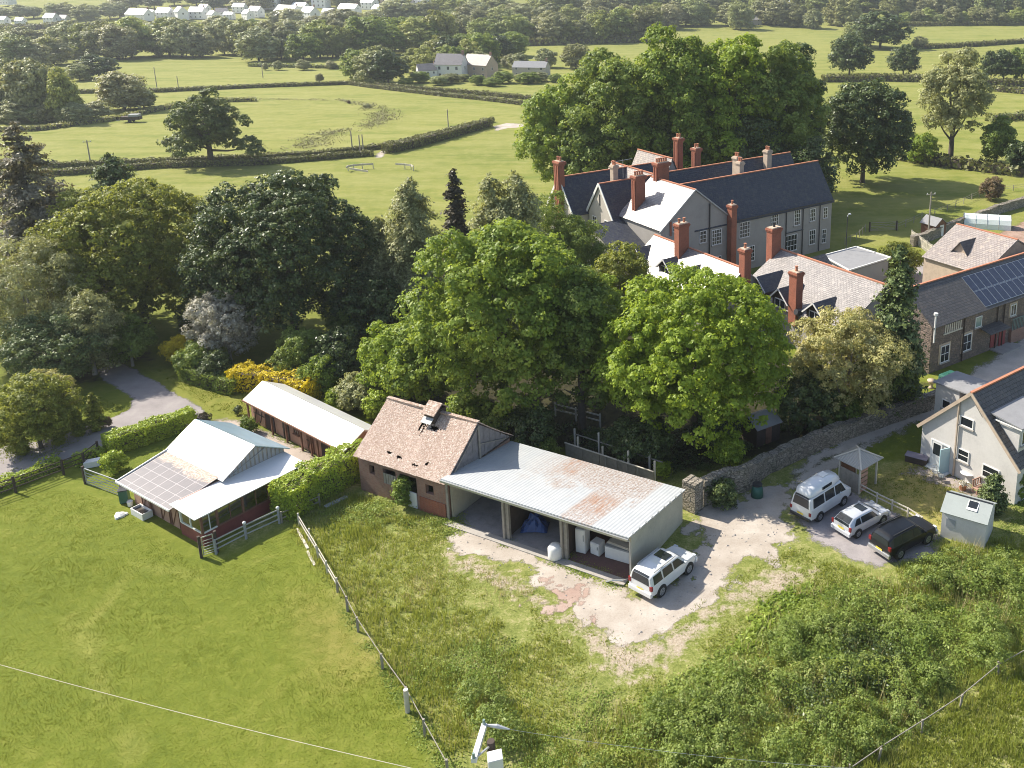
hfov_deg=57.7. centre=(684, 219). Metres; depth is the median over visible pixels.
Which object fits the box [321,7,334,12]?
village house
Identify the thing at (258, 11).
village house
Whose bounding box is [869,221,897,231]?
field gate
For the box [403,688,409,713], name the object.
gate post
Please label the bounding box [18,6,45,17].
broadleaf tree
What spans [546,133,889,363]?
manor house
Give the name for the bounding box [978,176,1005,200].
red thorn
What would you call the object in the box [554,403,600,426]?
shaded rail fence
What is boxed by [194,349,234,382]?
box shrub
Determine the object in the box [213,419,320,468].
concrete yard
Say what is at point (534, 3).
broadleaf tree
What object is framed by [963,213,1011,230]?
greenhouse
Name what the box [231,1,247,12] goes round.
village house
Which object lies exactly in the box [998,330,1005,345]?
door
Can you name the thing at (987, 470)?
window
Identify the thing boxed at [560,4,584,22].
broadleaf tree
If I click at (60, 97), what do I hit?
broadleaf tree
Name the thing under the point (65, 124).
field hedge
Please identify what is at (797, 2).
broadleaf tree
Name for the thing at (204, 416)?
dusky shrub
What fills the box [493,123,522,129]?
farm track
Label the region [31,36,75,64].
broadleaf tree
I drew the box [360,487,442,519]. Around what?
tall weeds
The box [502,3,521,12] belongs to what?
broadleaf tree
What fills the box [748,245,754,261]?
window
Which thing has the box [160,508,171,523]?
stable door
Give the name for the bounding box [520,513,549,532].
tarpaulin
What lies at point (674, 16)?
broadleaf tree
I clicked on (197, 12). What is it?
village house
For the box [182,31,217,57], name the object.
broadleaf tree
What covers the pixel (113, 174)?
fir tree
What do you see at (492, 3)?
broadleaf tree
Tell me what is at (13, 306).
willow tree
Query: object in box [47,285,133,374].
weeping willow
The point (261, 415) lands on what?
stable door
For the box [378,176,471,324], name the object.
birch tree
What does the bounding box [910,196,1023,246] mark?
garden wall
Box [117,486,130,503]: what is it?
wheelie bin
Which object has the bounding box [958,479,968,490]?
plant pot
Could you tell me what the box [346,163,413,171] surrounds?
sheep pen
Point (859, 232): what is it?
paddock wire fence
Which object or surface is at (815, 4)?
broadleaf tree
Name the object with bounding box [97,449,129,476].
laurel ball
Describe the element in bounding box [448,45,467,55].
broadleaf tree
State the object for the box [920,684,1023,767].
field edge weeds
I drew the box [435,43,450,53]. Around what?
broadleaf tree
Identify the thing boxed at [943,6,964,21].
broadleaf tree
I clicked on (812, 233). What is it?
window
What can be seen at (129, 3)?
broadleaf tree
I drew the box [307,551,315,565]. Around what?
loose plank
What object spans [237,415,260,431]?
green shrub
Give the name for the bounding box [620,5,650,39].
broadleaf tree
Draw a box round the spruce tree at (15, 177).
[0,121,107,319]
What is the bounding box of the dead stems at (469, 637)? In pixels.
[333,535,630,767]
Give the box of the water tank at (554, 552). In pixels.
[548,542,561,560]
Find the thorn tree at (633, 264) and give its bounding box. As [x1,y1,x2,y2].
[592,240,655,330]
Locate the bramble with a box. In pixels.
[331,371,379,410]
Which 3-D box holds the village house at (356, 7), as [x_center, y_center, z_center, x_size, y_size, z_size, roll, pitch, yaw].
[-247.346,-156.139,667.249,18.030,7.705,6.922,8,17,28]
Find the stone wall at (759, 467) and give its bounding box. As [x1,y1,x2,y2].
[699,389,935,506]
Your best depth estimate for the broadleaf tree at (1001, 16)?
587.36 m
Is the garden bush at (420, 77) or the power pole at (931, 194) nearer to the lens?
the power pole at (931, 194)
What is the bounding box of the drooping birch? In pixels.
[339,216,403,339]
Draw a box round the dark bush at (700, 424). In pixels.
[691,405,742,448]
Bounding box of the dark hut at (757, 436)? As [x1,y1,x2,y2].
[739,409,782,447]
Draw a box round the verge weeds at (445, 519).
[429,511,474,538]
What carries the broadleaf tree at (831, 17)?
on the ground at (900, 192)
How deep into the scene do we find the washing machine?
57.73 m
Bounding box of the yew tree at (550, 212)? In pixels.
[530,190,588,286]
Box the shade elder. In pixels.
[320,289,376,343]
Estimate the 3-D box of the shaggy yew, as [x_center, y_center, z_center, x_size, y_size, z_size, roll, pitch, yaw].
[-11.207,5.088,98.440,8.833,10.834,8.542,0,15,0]
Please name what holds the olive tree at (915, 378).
on the ground at (900, 192)
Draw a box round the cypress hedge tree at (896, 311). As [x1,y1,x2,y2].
[860,244,929,417]
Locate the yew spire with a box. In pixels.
[659,128,684,163]
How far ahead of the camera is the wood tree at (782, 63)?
136.02 m
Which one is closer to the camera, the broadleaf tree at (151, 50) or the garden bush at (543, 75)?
the garden bush at (543, 75)
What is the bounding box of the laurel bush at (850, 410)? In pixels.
[819,386,876,422]
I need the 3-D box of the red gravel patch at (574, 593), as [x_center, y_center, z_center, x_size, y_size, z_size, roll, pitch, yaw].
[-7.321,22.591,53.805,4.943,0.001,4.560,0,15,0]
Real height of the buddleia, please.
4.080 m
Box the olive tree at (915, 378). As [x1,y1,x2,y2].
[851,330,928,402]
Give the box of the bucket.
[127,500,132,506]
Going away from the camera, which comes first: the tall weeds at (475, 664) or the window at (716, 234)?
the tall weeds at (475, 664)
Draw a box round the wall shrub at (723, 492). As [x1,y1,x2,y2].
[703,477,737,511]
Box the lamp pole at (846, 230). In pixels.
[845,213,850,248]
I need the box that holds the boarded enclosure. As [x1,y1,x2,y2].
[564,428,662,480]
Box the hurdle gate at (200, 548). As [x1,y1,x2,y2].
[196,530,218,558]
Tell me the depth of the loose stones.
58.14 m
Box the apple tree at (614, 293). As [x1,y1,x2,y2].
[596,273,624,351]
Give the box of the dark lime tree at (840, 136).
[820,76,916,182]
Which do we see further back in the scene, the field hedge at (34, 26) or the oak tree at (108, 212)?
the field hedge at (34, 26)
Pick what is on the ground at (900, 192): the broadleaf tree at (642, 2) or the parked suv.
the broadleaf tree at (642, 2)
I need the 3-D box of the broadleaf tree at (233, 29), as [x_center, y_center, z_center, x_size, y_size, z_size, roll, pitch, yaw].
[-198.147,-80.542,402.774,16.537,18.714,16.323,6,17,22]
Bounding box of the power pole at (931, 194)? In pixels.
[927,192,935,229]
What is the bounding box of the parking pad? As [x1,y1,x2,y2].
[791,490,939,567]
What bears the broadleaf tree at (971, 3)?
on the ground at (900, 192)
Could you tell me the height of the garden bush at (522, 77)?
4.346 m
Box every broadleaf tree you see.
[0,7,13,17]
[0,26,18,37]
[0,32,45,64]
[0,58,13,105]
[0,58,46,110]
[0,73,7,104]
[0,100,34,122]
[0,107,23,121]
[1,26,36,39]
[8,4,31,16]
[12,41,56,66]
[15,57,54,113]
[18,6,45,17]
[23,107,48,122]
[25,31,44,37]
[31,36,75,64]
[32,35,63,64]
[32,103,55,122]
[41,3,62,14]
[43,20,79,54]
[44,64,84,112]
[48,108,76,122]
[53,2,72,18]
[59,101,93,121]
[61,22,93,54]
[67,3,101,23]
[78,18,121,57]
[92,23,142,59]
[98,2,122,18]
[106,0,140,7]
[113,1,128,17]
[114,16,153,56]
[142,0,166,8]
[143,16,180,56]
[144,28,166,54]
[153,17,203,56]
[164,0,182,5]
[182,19,205,33]
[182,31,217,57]
[184,0,202,5]
[196,15,225,30]
[200,0,223,10]
[203,16,233,54]
[220,17,257,55]
[222,0,231,6]
[229,0,249,6]
[233,25,282,61]
[240,0,276,8]
[245,18,259,24]
[257,20,287,55]
[265,10,285,24]
[268,26,291,58]
[274,18,306,34]
[277,8,304,25]
[280,0,304,4]
[281,33,324,59]
[296,19,342,57]
[303,15,321,23]
[317,28,347,57]
[318,8,357,29]
[320,9,335,15]
[326,25,354,56]
[332,0,354,4]
[343,0,360,5]
[343,15,390,53]
[363,8,386,21]
[363,24,408,51]
[377,0,420,18]
[379,16,407,44]
[384,5,406,18]
[392,17,436,52]
[400,48,416,72]
[406,16,425,18]
[408,0,439,17]
[409,45,432,71]
[410,21,439,47]
[414,50,435,63]
[419,9,458,37]
[421,35,449,52]
[429,0,466,13]
[433,34,463,52]
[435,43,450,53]
[442,8,454,13]
[448,12,475,34]
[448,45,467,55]
[451,3,482,20]
[451,33,483,51]
[458,39,480,53]
[460,0,491,10]
[462,6,488,21]
[465,17,497,36]
[468,33,501,60]
[471,51,488,54]
[477,18,510,36]
[480,0,514,7]
[486,4,514,22]
[489,33,515,59]
[494,31,530,54]
[497,16,521,35]
[499,53,513,68]
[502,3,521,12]
[506,52,529,69]
[510,3,534,21]
[512,13,535,38]
[525,0,559,9]
[530,2,565,18]
[530,17,549,39]
[532,10,569,38]
[532,48,557,66]
[538,0,581,11]
[554,17,582,38]
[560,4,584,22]
[569,20,594,38]
[573,0,586,11]
[581,7,604,25]
[582,9,617,40]
[583,0,629,9]
[596,6,612,14]
[598,0,638,9]
[604,5,632,35]
[617,3,632,11]
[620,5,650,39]
[626,5,664,40]
[627,0,658,5]
[644,2,668,23]
[646,0,680,5]
[659,5,684,27]
[662,1,688,24]
[680,0,708,25]
[694,3,716,25]
[699,0,720,10]
[707,0,737,13]
[714,2,739,25]
[727,0,755,29]
[738,0,749,4]
[751,0,778,23]
[755,0,795,25]
[783,5,805,27]
[786,0,807,10]
[799,0,829,11]
[802,8,823,28]
[821,0,851,24]
[833,0,862,25]
[856,0,881,11]
[878,0,906,15]
[899,11,913,21]
[903,0,914,12]
[909,10,927,21]
[911,0,918,6]
[913,0,931,11]
[921,7,938,21]
[925,0,948,13]
[932,14,946,22]
[935,0,963,13]
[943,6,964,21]
[950,0,968,12]
[956,11,970,22]
[960,0,976,11]
[967,6,987,22]
[970,0,1002,11]
[982,7,999,23]
[988,0,1004,13]
[993,12,1008,25]
[1006,0,1023,12]
[1007,8,1023,21]
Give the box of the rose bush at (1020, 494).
[1018,474,1023,499]
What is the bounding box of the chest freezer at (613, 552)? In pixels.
[604,542,628,563]
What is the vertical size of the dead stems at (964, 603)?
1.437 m
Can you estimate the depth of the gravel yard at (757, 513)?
56.80 m
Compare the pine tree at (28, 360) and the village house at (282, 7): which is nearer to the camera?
the pine tree at (28, 360)
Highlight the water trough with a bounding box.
[130,503,152,520]
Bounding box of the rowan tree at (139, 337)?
[101,309,158,366]
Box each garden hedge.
[0,452,66,493]
[71,445,104,467]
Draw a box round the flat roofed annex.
[826,246,890,282]
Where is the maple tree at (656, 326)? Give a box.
[588,261,796,454]
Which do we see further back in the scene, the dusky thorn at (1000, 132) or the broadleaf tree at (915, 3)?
the broadleaf tree at (915, 3)
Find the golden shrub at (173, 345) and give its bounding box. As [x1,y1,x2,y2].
[157,334,193,363]
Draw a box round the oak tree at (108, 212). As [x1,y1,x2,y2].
[16,176,226,325]
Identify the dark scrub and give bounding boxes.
[744,595,987,767]
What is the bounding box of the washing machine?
[590,537,604,555]
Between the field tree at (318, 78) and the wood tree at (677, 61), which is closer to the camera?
the wood tree at (677, 61)
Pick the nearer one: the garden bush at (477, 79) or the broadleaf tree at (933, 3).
the garden bush at (477, 79)
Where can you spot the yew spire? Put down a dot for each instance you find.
(670, 153)
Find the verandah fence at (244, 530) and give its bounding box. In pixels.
[213,506,280,554]
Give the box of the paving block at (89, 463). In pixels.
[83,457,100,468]
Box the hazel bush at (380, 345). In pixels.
[353,320,420,397]
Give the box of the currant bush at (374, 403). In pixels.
[360,388,392,418]
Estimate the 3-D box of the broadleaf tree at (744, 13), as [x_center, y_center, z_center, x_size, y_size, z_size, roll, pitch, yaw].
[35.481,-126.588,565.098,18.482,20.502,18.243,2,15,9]
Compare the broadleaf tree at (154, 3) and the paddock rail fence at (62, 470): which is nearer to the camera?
the paddock rail fence at (62, 470)
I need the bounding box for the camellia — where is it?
[308,323,367,380]
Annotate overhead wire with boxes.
[2,665,409,767]
[510,729,842,767]
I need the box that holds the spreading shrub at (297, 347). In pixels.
[265,323,329,373]
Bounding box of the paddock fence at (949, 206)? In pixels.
[897,184,1022,229]
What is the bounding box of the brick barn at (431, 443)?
[353,396,512,517]
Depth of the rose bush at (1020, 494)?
63.25 m
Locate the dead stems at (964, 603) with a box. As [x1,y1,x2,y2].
[561,540,1023,766]
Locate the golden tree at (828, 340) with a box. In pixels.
[786,305,917,417]
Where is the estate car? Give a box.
[868,514,937,560]
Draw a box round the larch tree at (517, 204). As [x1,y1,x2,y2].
[471,170,552,342]
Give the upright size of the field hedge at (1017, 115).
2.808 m
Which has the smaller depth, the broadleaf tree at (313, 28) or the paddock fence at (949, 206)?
the paddock fence at (949, 206)
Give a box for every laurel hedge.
[100,405,197,453]
[267,438,362,521]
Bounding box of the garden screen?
[911,230,932,251]
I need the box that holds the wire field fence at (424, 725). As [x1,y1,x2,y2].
[335,578,448,767]
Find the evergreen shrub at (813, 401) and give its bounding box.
[773,361,840,432]
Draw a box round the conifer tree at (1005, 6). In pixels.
[1000,0,1012,12]
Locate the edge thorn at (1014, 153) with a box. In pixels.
[1001,141,1023,168]
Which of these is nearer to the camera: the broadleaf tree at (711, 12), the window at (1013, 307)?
the window at (1013, 307)
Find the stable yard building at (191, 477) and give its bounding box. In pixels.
[115,419,302,545]
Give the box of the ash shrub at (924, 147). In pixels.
[904,131,942,163]
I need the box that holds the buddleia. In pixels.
[445,388,484,419]
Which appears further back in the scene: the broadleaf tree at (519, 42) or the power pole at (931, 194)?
the broadleaf tree at (519, 42)
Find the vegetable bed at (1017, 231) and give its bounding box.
[999,222,1023,242]
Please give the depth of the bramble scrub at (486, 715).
44.77 m
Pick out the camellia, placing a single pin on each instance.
(341, 345)
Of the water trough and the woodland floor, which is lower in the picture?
the water trough
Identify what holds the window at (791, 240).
in the manor house at (740, 216)
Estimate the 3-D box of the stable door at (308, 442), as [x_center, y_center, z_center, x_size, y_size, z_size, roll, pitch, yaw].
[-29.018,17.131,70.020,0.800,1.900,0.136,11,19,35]
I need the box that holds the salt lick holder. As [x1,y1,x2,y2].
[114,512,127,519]
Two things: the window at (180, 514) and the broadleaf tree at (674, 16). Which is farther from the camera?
the broadleaf tree at (674, 16)
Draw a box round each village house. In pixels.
[0,0,16,4]
[0,15,10,23]
[14,16,26,23]
[42,12,60,23]
[59,14,70,20]
[125,7,154,20]
[155,6,173,19]
[172,5,188,19]
[188,5,207,18]
[198,3,210,11]
[206,9,219,18]
[215,6,228,16]
[223,11,235,19]
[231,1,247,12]
[241,8,254,19]
[248,5,264,17]
[263,0,281,8]
[274,3,300,16]
[291,1,308,8]
[301,5,319,20]
[311,0,330,7]
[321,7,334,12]
[337,3,361,12]
[360,0,378,9]
[371,4,383,14]
[748,15,761,24]
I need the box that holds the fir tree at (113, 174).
[86,152,167,279]
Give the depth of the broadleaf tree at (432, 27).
416.19 m
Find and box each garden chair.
[931,464,939,478]
[937,470,943,482]
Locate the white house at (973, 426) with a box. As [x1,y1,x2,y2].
[916,366,1023,503]
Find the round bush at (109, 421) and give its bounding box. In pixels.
[103,416,112,426]
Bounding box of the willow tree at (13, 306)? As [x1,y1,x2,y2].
[0,230,105,360]
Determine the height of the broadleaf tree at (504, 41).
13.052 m
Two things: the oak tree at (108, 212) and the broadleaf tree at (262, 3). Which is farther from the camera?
the broadleaf tree at (262, 3)
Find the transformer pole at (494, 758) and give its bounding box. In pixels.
[471,719,509,767]
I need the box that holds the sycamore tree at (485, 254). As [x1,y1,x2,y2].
[392,216,583,415]
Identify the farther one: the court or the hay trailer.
the hay trailer
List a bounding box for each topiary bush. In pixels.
[9,430,32,456]
[49,424,66,445]
[70,405,87,436]
[82,392,107,431]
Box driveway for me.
[0,363,203,477]
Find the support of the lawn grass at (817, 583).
on the ground at (900, 192)
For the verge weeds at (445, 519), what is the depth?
61.19 m
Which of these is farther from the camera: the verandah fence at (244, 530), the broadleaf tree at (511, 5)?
the broadleaf tree at (511, 5)
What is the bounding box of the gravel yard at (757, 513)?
[446,481,797,646]
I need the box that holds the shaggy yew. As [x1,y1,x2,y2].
[554,216,614,286]
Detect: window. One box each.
[177,500,200,533]
[203,511,217,533]
[217,497,242,525]
[244,484,268,511]
[292,428,299,436]
[592,215,596,224]
[699,230,706,244]
[711,228,721,246]
[739,221,750,239]
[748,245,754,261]
[770,214,778,225]
[784,234,796,251]
[793,210,800,226]
[808,229,815,245]
[809,208,815,222]
[821,229,826,243]
[822,207,827,219]
[939,343,949,364]
[940,398,950,408]
[955,447,969,465]
[958,415,973,431]
[963,332,971,352]
[974,315,982,329]
[980,463,999,478]
[1009,303,1016,317]
[1020,431,1023,447]
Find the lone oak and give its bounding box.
[155,87,266,160]
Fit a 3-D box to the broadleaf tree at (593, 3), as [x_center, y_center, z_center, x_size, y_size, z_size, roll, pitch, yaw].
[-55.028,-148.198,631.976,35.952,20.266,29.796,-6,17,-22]
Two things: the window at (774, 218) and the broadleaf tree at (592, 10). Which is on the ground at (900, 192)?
the broadleaf tree at (592, 10)
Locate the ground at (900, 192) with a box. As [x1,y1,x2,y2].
[0,0,1023,767]
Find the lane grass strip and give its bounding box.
[789,429,899,477]
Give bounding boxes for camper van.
[790,470,851,522]
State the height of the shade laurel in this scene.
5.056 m
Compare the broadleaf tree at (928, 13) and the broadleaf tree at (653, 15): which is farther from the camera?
the broadleaf tree at (928, 13)
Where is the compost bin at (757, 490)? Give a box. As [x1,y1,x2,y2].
[751,481,762,498]
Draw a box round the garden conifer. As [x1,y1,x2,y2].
[976,473,1012,515]
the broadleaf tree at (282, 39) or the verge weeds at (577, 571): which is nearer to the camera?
the verge weeds at (577, 571)
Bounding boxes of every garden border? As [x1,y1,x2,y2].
[890,518,945,546]
[992,499,1023,536]
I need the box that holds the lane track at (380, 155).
[375,151,384,157]
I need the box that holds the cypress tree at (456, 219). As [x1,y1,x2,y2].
[440,168,475,310]
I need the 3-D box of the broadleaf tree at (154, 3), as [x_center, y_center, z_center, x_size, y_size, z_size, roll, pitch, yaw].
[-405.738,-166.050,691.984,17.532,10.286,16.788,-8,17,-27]
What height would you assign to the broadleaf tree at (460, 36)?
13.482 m
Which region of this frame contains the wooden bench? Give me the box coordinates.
[972,477,983,494]
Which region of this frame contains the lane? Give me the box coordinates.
[789,339,1023,484]
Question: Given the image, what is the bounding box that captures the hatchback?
[831,500,890,538]
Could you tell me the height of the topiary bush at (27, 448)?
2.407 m
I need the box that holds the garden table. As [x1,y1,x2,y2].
[960,470,972,482]
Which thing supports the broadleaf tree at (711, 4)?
on the ground at (900, 192)
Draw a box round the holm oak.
[170,169,381,334]
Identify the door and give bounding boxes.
[141,497,149,507]
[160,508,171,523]
[170,508,180,528]
[253,407,259,424]
[259,411,266,427]
[282,422,289,440]
[306,435,314,452]
[409,491,417,508]
[765,426,771,443]
[930,440,942,467]
[938,448,949,473]
[989,334,996,347]
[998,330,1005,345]
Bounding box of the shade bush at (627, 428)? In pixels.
[596,412,675,463]
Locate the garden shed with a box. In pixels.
[940,490,996,548]
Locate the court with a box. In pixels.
[908,260,923,284]
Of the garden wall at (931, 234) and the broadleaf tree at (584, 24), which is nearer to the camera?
the garden wall at (931, 234)
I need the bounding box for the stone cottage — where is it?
[885,223,1023,373]
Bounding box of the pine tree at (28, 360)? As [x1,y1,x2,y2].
[0,307,109,382]
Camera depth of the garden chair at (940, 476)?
66.11 m
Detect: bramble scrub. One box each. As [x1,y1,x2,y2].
[453,669,530,753]
[553,543,1023,767]
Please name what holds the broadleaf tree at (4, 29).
on the ground at (900, 192)
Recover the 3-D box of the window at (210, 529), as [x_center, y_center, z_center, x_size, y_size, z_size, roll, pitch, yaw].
[-30.932,19.662,58.893,0.100,1.270,0.920,9,18,31]
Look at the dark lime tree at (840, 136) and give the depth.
153.78 m
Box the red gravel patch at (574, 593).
[519,576,597,622]
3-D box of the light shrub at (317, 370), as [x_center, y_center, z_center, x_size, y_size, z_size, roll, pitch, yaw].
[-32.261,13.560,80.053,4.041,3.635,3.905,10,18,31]
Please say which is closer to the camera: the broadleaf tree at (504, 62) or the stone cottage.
the stone cottage
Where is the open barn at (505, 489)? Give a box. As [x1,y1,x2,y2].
[439,441,684,585]
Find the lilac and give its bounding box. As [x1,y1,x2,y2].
[324,387,347,410]
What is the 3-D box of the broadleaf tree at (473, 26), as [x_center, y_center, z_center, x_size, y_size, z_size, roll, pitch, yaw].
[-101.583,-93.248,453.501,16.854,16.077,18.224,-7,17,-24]
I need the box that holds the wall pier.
[682,474,703,514]
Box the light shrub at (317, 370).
[294,352,345,394]
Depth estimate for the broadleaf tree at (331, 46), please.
388.56 m
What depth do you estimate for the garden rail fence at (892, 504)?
62.73 m
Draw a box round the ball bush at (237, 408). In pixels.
[232,405,242,415]
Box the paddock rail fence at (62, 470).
[0,441,98,492]
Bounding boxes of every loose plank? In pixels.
[297,528,308,548]
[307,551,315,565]
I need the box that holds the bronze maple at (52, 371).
[29,368,81,414]
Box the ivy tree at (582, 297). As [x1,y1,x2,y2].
[538,264,619,429]
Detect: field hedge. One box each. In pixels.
[0,20,75,29]
[0,96,256,131]
[0,149,373,176]
[4,116,494,167]
[78,80,537,106]
[247,62,345,68]
[366,81,538,99]
[381,117,493,153]
[526,34,641,45]
[821,72,1023,86]
[891,149,1023,176]
[898,20,1023,26]
[912,38,1023,48]
[984,110,1023,121]
[990,84,1023,93]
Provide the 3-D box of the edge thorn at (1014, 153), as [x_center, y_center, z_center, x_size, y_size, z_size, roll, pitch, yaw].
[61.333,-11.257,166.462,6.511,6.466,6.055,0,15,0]
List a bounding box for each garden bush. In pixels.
[397,77,414,84]
[409,71,430,82]
[429,75,449,84]
[441,73,460,82]
[458,74,469,80]
[468,75,485,84]
[482,77,502,85]
[491,71,514,82]
[514,72,541,83]
[531,72,549,80]
[548,73,562,81]
[877,241,923,276]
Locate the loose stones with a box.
[454,478,798,633]
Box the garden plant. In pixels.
[652,460,672,478]
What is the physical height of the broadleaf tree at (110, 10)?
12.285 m
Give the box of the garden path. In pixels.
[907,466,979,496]
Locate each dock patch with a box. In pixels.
[319,493,453,540]
[710,579,820,666]
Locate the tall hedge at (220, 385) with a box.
[174,364,242,395]
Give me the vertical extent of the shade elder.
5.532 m
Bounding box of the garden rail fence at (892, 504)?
[860,484,922,517]
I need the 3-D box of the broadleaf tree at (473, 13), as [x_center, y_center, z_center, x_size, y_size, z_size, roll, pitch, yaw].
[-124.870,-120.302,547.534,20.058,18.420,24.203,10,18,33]
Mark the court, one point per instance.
(918, 277)
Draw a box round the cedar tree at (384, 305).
[341,275,409,338]
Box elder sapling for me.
[704,429,746,466]
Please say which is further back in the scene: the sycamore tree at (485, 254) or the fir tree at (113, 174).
the fir tree at (113, 174)
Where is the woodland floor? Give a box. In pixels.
[497,411,821,472]
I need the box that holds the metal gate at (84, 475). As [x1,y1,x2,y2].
[80,466,119,494]
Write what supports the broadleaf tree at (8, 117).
on the ground at (900, 192)
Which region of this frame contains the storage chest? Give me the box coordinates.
[905,450,928,466]
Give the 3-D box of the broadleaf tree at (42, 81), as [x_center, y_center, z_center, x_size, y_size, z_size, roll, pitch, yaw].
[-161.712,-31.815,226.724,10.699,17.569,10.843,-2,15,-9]
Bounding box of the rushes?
[257,98,406,151]
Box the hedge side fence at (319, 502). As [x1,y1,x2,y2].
[280,493,320,522]
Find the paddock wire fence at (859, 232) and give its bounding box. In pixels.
[849,224,865,241]
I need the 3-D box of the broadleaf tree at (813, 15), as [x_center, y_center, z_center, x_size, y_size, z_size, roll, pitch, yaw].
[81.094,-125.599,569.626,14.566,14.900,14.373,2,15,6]
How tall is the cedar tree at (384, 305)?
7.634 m
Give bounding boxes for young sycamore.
[372,311,473,401]
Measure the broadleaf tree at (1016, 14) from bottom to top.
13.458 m
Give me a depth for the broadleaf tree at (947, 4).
626.57 m
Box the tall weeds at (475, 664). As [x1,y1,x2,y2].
[386,630,620,767]
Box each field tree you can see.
[65,63,93,80]
[71,54,121,77]
[81,100,114,117]
[92,71,153,109]
[130,89,158,107]
[262,63,267,69]
[271,60,282,69]
[295,59,311,69]
[315,73,324,80]
[324,60,337,68]
[339,48,363,79]
[351,44,394,81]
[366,49,409,82]
[559,43,589,68]
[827,32,874,74]
[839,21,870,43]
[850,11,916,48]
[885,43,921,73]
[910,36,929,44]
[978,50,1001,77]
[990,48,1020,78]
[1005,47,1023,78]
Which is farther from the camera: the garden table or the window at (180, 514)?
the garden table
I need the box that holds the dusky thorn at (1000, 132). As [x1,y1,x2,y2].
[980,115,1021,159]
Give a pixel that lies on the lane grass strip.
(824, 459)
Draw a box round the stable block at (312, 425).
[241,381,370,456]
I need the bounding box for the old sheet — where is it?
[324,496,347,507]
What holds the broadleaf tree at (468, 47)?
on the ground at (900, 192)
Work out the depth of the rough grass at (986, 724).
44.25 m
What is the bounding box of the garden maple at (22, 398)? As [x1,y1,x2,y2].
[0,371,83,455]
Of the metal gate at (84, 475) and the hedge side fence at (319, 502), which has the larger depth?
the metal gate at (84, 475)
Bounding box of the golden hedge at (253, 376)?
[224,359,321,398]
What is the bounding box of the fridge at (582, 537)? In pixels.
[575,526,589,553]
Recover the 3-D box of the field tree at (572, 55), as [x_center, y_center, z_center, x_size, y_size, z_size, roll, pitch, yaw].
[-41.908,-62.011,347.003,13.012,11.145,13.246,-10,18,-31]
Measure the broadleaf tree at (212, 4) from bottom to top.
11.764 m
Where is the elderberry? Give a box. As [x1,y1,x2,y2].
[477,405,511,432]
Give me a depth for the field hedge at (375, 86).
283.34 m
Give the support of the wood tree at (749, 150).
on the ground at (900, 192)
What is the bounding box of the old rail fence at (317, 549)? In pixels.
[297,513,336,583]
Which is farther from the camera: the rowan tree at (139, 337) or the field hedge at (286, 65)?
the field hedge at (286, 65)
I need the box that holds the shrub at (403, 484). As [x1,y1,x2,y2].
[390,474,414,505]
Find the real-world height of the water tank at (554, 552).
0.970 m
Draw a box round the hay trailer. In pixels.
[116,113,142,122]
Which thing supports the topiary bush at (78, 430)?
on the ground at (900, 192)
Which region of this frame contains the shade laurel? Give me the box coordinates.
[172,289,235,332]
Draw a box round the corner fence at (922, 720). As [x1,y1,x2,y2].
[849,650,1023,767]
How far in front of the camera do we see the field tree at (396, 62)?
297.26 m
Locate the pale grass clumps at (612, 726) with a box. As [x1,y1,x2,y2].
[551,547,1023,767]
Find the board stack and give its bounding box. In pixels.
[607,537,628,550]
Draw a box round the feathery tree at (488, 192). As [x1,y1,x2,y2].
[466,172,516,328]
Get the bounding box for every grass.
[0,398,127,476]
[0,487,440,767]
[148,367,251,416]
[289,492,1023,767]
[768,548,871,591]
[863,464,973,524]
[883,663,1023,767]
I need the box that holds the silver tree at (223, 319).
[181,288,262,359]
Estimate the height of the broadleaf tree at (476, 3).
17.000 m
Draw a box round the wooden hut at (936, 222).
[920,214,947,235]
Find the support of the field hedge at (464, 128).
on the ground at (900, 192)
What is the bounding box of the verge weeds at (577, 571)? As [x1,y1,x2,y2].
[547,551,631,592]
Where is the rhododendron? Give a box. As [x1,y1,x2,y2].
[169,339,213,373]
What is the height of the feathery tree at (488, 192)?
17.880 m
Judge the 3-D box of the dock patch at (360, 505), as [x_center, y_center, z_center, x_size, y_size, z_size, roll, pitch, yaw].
[-20.276,19.997,61.942,10.225,0.864,5.808,0,15,0]
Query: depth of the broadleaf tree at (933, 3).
628.88 m
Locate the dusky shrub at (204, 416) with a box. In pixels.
[192,412,212,420]
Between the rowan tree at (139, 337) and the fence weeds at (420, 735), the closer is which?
the fence weeds at (420, 735)
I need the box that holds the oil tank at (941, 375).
[938,370,954,378]
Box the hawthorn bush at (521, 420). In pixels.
[497,402,559,447]
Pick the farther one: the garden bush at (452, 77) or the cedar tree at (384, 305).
the garden bush at (452, 77)
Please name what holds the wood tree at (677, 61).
on the ground at (900, 192)
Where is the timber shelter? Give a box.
[834,445,883,493]
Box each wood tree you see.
[512,72,613,182]
[547,118,627,176]
[563,46,674,166]
[612,84,687,164]
[616,21,729,168]
[680,110,729,165]
[688,32,786,162]
[716,113,791,159]
[732,39,831,162]
[776,42,830,143]
[787,135,842,192]
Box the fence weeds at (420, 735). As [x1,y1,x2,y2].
[336,608,467,767]
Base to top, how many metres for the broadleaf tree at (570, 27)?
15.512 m
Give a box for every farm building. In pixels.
[416,61,436,76]
[433,50,467,75]
[466,52,498,77]
[512,58,550,75]
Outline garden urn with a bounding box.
[927,378,935,388]
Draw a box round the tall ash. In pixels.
[916,46,996,158]
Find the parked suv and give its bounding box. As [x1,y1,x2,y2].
[628,544,697,598]
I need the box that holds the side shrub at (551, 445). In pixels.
[534,435,561,452]
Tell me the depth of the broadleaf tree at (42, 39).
359.15 m
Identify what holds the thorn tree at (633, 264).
on the ground at (900, 192)
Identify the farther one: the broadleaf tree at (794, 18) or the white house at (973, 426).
the broadleaf tree at (794, 18)

